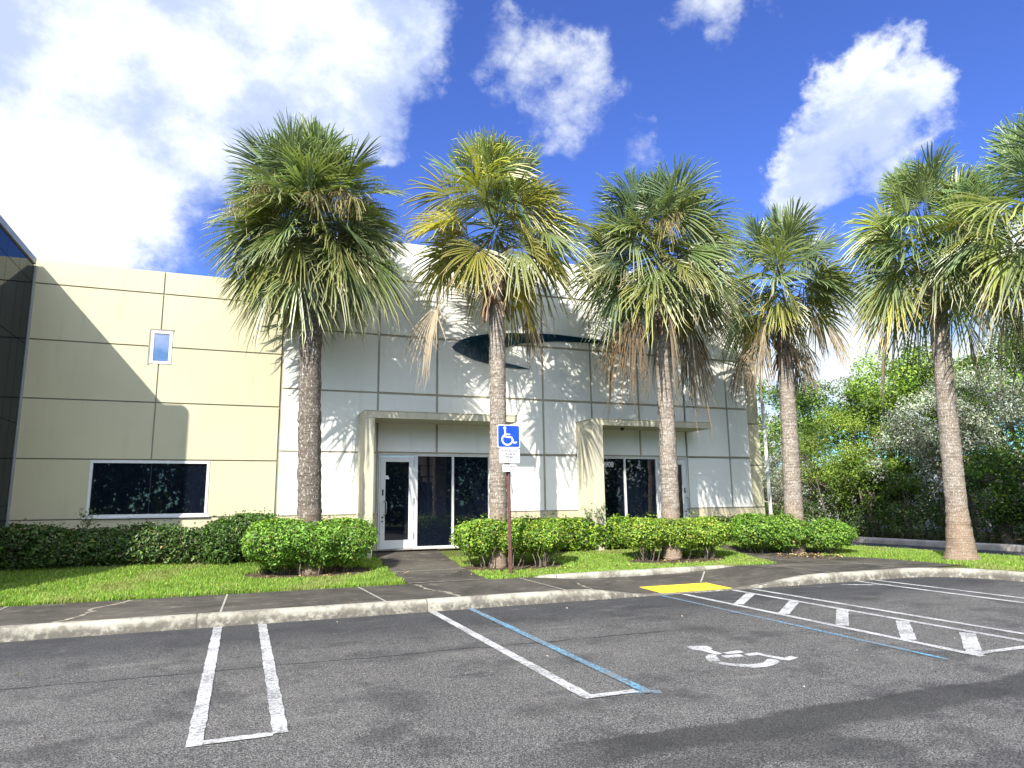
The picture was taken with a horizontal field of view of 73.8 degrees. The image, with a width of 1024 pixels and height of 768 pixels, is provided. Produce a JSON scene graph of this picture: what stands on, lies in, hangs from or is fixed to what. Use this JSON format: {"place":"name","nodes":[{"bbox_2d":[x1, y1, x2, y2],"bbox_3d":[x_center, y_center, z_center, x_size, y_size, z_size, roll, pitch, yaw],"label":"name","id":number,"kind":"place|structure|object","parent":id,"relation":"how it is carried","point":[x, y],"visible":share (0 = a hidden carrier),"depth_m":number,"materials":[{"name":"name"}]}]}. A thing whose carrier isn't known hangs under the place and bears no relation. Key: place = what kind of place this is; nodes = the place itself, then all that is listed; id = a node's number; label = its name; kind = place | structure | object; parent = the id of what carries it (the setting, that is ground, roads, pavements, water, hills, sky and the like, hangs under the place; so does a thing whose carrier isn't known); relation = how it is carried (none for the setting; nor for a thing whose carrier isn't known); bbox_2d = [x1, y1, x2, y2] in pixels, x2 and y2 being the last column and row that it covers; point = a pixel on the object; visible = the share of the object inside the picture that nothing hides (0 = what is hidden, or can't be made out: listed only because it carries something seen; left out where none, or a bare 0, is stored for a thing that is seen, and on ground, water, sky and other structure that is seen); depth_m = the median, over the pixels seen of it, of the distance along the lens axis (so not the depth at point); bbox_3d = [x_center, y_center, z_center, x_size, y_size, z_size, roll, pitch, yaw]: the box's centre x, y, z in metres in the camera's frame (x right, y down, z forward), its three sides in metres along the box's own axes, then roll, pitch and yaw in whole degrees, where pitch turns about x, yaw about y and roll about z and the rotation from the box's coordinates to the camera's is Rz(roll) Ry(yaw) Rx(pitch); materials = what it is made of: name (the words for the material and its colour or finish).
{"place":"outdoors","nodes":[
{"label":"outdoors","id":0,"kind":"place"},
{"bbox_2d":[373,549,485,583],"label":"entrance path","id":1,"kind":"structure","parent":0,"point":[430,563],"depth_m":14.08,"materials":[{"name":"concrete"}]},
{"bbox_2d":[374,547,458,550],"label":"threshold slab","id":2,"kind":"structure","parent":1,"relation":"on","point":[413,549],"depth_m":15.68,"materials":[{"name":"grey concrete"}]},
{"bbox_2d":[0,558,955,625],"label":"sidewalk","id":3,"kind":"structure","parent":0,"point":[738,576],"depth_m":11.03,"materials":[{"name":"concrete"}]},
{"bbox_2d":[534,565,732,578],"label":"kerb","id":4,"kind":"structure","parent":3,"relation":"on","point":[624,573],"depth_m":13.54,"materials":[{"name":"concrete"}]},
{"bbox_2d":[640,583,729,592],"bbox_3d":[3.047,3.579,11.990,1.420,0.025,0.720,3,-11,-21],"label":"tactile pad","id":5,"kind":"object","parent":3,"relation":"on","point":[683,587],"visible":1,"depth_m":11.99,"materials":[{"name":"yellow plastic"}]},
{"bbox_2d":[16,615,960,748],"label":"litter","id":6,"kind":"object","parent":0,"point":[484,658],"visible":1,"depth_m":6.55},
{"bbox_2d":[0,538,1023,606],"bbox_3d":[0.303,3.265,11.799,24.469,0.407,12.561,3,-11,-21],"label":"grass","id":7,"kind":"structure","parent":0,"point":[42,586],"depth_m":12.61,"materials":[{"name":"green plant"}]},
{"bbox_2d":[0,518,241,571],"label":"hedge","id":8,"kind":"object","parent":7,"relation":"on","point":[75,548],"visible":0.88,"depth_m":13.04,"materials":[{"name":"green plant"}]},
{"bbox_2d":[75,508,97,531],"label":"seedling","id":9,"kind":"object","parent":8,"relation":"in","point":[88,522],"visible":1,"depth_m":13.09,"materials":[{"name":"green plant"}]},
{"bbox_2d":[197,507,285,564],"bbox_3d":[-5.457,3.122,13.964,1.848,1.182,1.022,3,-11,-21],"label":"shrub","id":10,"kind":"object","parent":7,"relation":"on","point":[232,529],"visible":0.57,"depth_m":13.58,"materials":[{"name":"green plant"}]},
{"bbox_2d":[243,567,375,579],"bbox_3d":[-3.864,3.636,13.123,2.707,0.123,1.307,3,-11,-21],"label":"soil bed","id":11,"kind":"object","parent":7,"relation":"on","point":[331,570],"visible":0.37,"depth_m":13.12,"materials":[{"name":"brown soil"}]},
{"bbox_2d":[194,107,416,574],"bbox_3d":[-4.132,-1.054,13.901,4.515,9.652,4.395,3,-11,-21],"label":"palm tree","id":12,"kind":"object","parent":11,"relation":"on","point":[317,278],"visible":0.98,"depth_m":13.42,"materials":[{"name":"green plant"}]},
{"bbox_2d":[239,512,379,574],"bbox_3d":[-3.894,3.120,13.317,2.682,1.211,1.518,3,-11,-21],"label":"clipped bush","id":13,"kind":"object","parent":11,"relation":"on","point":[335,544],"visible":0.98,"depth_m":12.91,"materials":[{"name":"green plant"}]},
{"bbox_2d":[497,424,519,573],"bbox_3d":[-0.066,2.267,13.573,0.485,2.970,0.100,3,-11,-21],"label":"parking sign","id":14,"kind":"object","parent":7,"relation":"on","point":[508,436],"visible":1,"depth_m":13.67,"materials":[{"name":"blue metal"}]},
{"bbox_2d":[463,562,563,570],"bbox_3d":[0.020,3.818,14.296,2.598,0.095,1.159,3,-11,-21],"label":"soil bed","id":15,"kind":"object","parent":7,"relation":"on","point":[527,565],"visible":0.53,"depth_m":14.32,"materials":[{"name":"brown soil"}]},
{"bbox_2d":[395,126,602,568],"bbox_3d":[-0.431,-1.028,15.052,4.594,9.884,4.339,3,-11,-21],"label":"palm tree","id":16,"kind":"object","parent":15,"relation":"on","point":[507,177],"visible":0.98,"depth_m":14.80,"materials":[{"name":"green plant"}]},
{"bbox_2d":[449,513,569,568],"bbox_3d":[-0.012,3.302,14.390,2.672,1.174,1.192,2,-10,-16],"label":"clipped bush","id":17,"kind":"object","parent":15,"relation":"on","point":[533,539],"visible":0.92,"depth_m":14.13,"materials":[{"name":"green plant"}]},
{"bbox_2d":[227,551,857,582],"bbox_3d":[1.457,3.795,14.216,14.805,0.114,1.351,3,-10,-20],"label":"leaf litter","id":18,"kind":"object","parent":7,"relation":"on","point":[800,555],"visible":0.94,"depth_m":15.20,"materials":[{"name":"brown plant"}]},
{"bbox_2d":[507,512,631,553],"bbox_3d":[1.361,3.587,16.545,3.842,0.960,0.918,3,-11,-21],"label":"hedge","id":19,"kind":"object","parent":7,"relation":"on","point":[582,535],"visible":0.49,"depth_m":16.53,"materials":[{"name":"green plant"}]},
{"bbox_2d":[581,502,606,523],"bbox_3d":[1.991,3.164,16.712,0.633,0.536,0.417,-7,-11,31],"label":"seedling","id":20,"kind":"object","parent":19,"relation":"in","point":[598,510],"visible":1,"depth_m":16.66,"materials":[{"name":"green plant"}]},
{"bbox_2d":[628,556,725,564],"bbox_3d":[3.774,3.999,15.530,2.815,0.086,1.159,3,-11,-21],"label":"soil bed","id":21,"kind":"object","parent":7,"relation":"on","point":[684,559],"visible":0.57,"depth_m":15.50,"materials":[{"name":"brown soil"}]},
{"bbox_2d":[563,152,755,560],"bbox_3d":[3.634,-0.796,16.151,4.418,9.698,4.507,3,-11,-21],"label":"palm tree","id":22,"kind":"object","parent":21,"relation":"on","point":[690,275],"visible":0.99,"depth_m":15.93,"materials":[{"name":"green plant"}]},
{"bbox_2d":[613,512,732,561],"bbox_3d":[3.769,3.521,15.755,3.011,1.124,1.207,3,-11,-21],"label":"clipped bush","id":23,"kind":"object","parent":21,"relation":"on","point":[654,534],"visible":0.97,"depth_m":15.41,"materials":[{"name":"green plant"}]},
{"bbox_2d":[709,512,771,541],"bbox_3d":[6.317,3.936,18.693,2.662,0.871,0.735,3,-11,-21],"label":"hedge","id":24,"kind":"object","parent":7,"relation":"on","point":[721,519],"visible":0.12,"depth_m":18.44,"materials":[{"name":"green plant"}]},
{"bbox_2d":[774,550,823,554],"bbox_3d":[6.981,4.189,16.925,2.274,0.084,1.054,3,-11,-21],"label":"soil bed","id":25,"kind":"object","parent":7,"relation":"on","point":[810,551],"visible":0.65,"depth_m":17.14,"materials":[{"name":"brown soil"}]},
{"bbox_2d":[713,196,869,553],"bbox_3d":[6.940,-0.369,17.749,4.151,9.328,4.274,3,-11,-21],"label":"palm tree","id":26,"kind":"object","parent":25,"relation":"on","point":[785,313],"visible":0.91,"depth_m":17.58,"materials":[{"name":"green plant"}]},
{"bbox_2d":[728,509,859,553],"bbox_3d":[7.016,3.698,17.072,3.473,1.172,1.373,0,-10,-6],"label":"clipped bush","id":27,"kind":"object","parent":25,"relation":"on","point":[768,530],"visible":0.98,"depth_m":16.69,"materials":[{"name":"green plant"}]},
{"bbox_2d":[0,577,1023,767],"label":"parking lot","id":28,"kind":"structure","parent":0,"point":[724,679],"depth_m":5.80,"materials":[{"name":"grey asphalt"}]},
{"bbox_2d":[0,567,1023,641],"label":"kerb","id":29,"kind":"structure","parent":28,"relation":"on","point":[24,632],"depth_m":9.70,"materials":[{"name":"concrete"}]},
{"bbox_2d":[0,0,1023,505],"label":"sky","id":30,"kind":"structure","parent":0,"point":[117,117],"materials":[{"name":"blue"}]},
{"bbox_2d":[719,545,869,562],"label":"entrance path","id":31,"kind":"structure","parent":0,"point":[774,557],"depth_m":16.24,"materials":[{"name":"concrete"}]},
{"bbox_2d":[813,550,1008,569],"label":"verge soil","id":32,"kind":"structure","parent":0,"point":[959,566],"depth_m":14.00,"materials":[{"name":"brown soil"}]},
{"bbox_2d":[835,135,1023,560],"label":"palm tree","id":33,"kind":"object","parent":32,"relation":"on","point":[889,301],"visible":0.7,"depth_m":15.97,"materials":[{"name":"green plant"}]},
{"bbox_2d":[894,108,1023,417],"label":"palm tree","id":34,"kind":"object","parent":32,"relation":"on","point":[1011,151],"visible":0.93,"depth_m":14.57,"materials":[{"name":"green plant"}]},
{"bbox_2d":[842,541,1023,555],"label":"side road","id":35,"kind":"structure","parent":0,"point":[994,552],"depth_m":20.81,"materials":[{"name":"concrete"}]},
{"bbox_2d":[855,528,1023,544],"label":"border soil","id":36,"kind":"structure","parent":0,"point":[940,539],"depth_m":25.61,"materials":[{"name":"brown soil"}]},
{"bbox_2d":[761,447,829,511],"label":"silver tree","id":37,"kind":"object","parent":36,"relation":"on","point":[774,488],"visible":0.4,"depth_m":30.23,"materials":[{"name":"green plant"}]},
{"bbox_2d":[756,377,852,514],"bbox_3d":[14.139,3.760,37.408,5.935,8.324,10.190,6,-12,-35],"label":"shade tree","id":38,"kind":"object","parent":36,"relation":"on","point":[804,408],"visible":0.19,"depth_m":35.40,"materials":[{"name":"green plant"}]},
{"bbox_2d":[760,418,852,518],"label":"feather palm","id":39,"kind":"object","parent":36,"relation":"on","point":[806,436],"visible":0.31,"depth_m":30.07,"materials":[{"name":"green plant"}]},
{"bbox_2d":[780,406,901,524],"bbox_3d":[13.142,3.548,27.715,2.969,5.505,5.625,3,-11,-21],"label":"shade tree","id":40,"kind":"object","parent":36,"relation":"on","point":[846,428],"visible":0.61,"depth_m":27.31,"materials":[{"name":"green plant"}]},
{"bbox_2d":[819,449,942,537],"bbox_3d":[13.596,4.107,25.185,2.298,3.543,4.838,3,-11,-21],"label":"shade tree","id":41,"kind":"object","parent":36,"relation":"on","point":[884,492],"visible":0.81,"depth_m":24.95,"materials":[{"name":"green plant"}]},
{"bbox_2d":[764,445,1023,533],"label":"thicket","id":42,"kind":"object","parent":36,"relation":"on","point":[927,518],"visible":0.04,"depth_m":27.36,"materials":[{"name":"green plant"}]},
{"bbox_2d":[764,471,1023,544],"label":"undergrowth","id":43,"kind":"object","parent":36,"relation":"on","point":[914,511],"visible":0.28,"depth_m":23.71,"materials":[{"name":"green plant"}]},
{"bbox_2d":[765,455,1023,533],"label":"hedge","id":44,"kind":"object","parent":36,"relation":"on","point":[936,480],"depth_m":30.89,"materials":[{"name":"plant"}]},
{"bbox_2d":[824,339,994,535],"bbox_3d":[15.622,2.236,27.409,4.741,7.872,6.769,3,-11,-21],"label":"shade tree","id":45,"kind":"object","parent":36,"relation":"on","point":[864,396],"visible":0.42,"depth_m":27.19,"materials":[{"name":"green plant"}]},
{"bbox_2d":[857,362,1023,542],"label":"silver tree","id":46,"kind":"object","parent":36,"relation":"on","point":[929,448],"visible":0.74,"depth_m":22.43,"materials":[{"name":"green plant"}]},
{"bbox_2d":[910,316,1023,500],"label":"shade tree","id":47,"kind":"object","parent":36,"relation":"on","point":[965,361],"visible":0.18,"depth_m":23.89,"materials":[{"name":"green plant"}]},
{"bbox_2d":[963,428,1023,544],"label":"shade tree","id":48,"kind":"object","parent":36,"relation":"on","point":[1008,460],"visible":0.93,"depth_m":20.57,"materials":[{"name":"green plant"}]},
{"label":"ground","id":49,"kind":"structure","parent":0,"visible":0},
{"bbox_2d":[0,215,36,546],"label":"glass building","id":50,"kind":"structure","parent":49,"relation":"on","point":[18,259],"depth_m":12.99,"materials":[{"name":"glass"}]},
{"bbox_2d":[2,230,772,563],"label":"office building","id":51,"kind":"structure","parent":49,"relation":"on","point":[156,396],"depth_m":15.68,"materials":[{"name":"beige paint"}]},
{"bbox_2d":[82,460,209,518],"bbox_3d":[-7.522,2.184,14.168,2.330,1.175,0.108,3,-11,-21],"label":"window","id":52,"kind":"structure","parent":51,"relation":"in","point":[117,489],"depth_m":14.17,"materials":[{"name":"glass"}]},
{"bbox_2d":[147,328,174,364],"bbox_3d":[-7.560,-0.785,14.703,0.485,0.800,0.070,3,-11,-21],"label":"window","id":53,"kind":"structure","parent":51,"relation":"in","point":[160,340],"depth_m":14.70,"materials":[{"name":"glass"}]},
{"bbox_2d":[376,454,415,549],"bbox_3d":[-2.686,2.738,15.925,0.880,2.210,0.177,3,-11,-21],"label":"entrance door","id":54,"kind":"structure","parent":51,"relation":"in","point":[396,494],"depth_m":15.93,"materials":[{"name":"metal"}]},
{"bbox_2d":[415,454,489,548],"bbox_3d":[-1.415,2.814,16.459,1.880,2.210,0.094,3,-11,-21],"label":"storefront window","id":55,"kind":"structure","parent":51,"relation":"in","point":[450,489],"depth_m":16.42,"materials":[{"name":"glass"}]},
{"bbox_2d":[452,333,631,368],"bbox_3d":[0.968,-0.837,17.954,5.270,0.985,0.034,3,-11,-21],"label":"emblem window","id":56,"kind":"structure","parent":51,"relation":"in","point":[476,347],"depth_m":17.32,"materials":[{"name":"black glass"}]},
{"bbox_2d":[604,457,659,530],"bbox_3d":[3.085,3.057,18.195,1.900,2.210,0.094,3,-11,-21],"label":"storefront window","id":57,"kind":"structure","parent":51,"relation":"in","point":[631,485],"depth_m":18.30,"materials":[{"name":"glass"}]},
{"bbox_2d":[657,458,689,517],"bbox_3d":[4.428,3.122,18.670,0.930,2.210,0.177,3,-11,-21],"label":"entrance door","id":58,"kind":"structure","parent":51,"relation":"in","point":[682,473],"depth_m":18.79,"materials":[{"name":"metal"}]},
{"bbox_2d":[844,536,1023,551],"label":"kerb","id":59,"kind":"structure","parent":49,"relation":"on","point":[982,546],"depth_m":21.57,"materials":[{"name":"grey concrete"}]}
]}

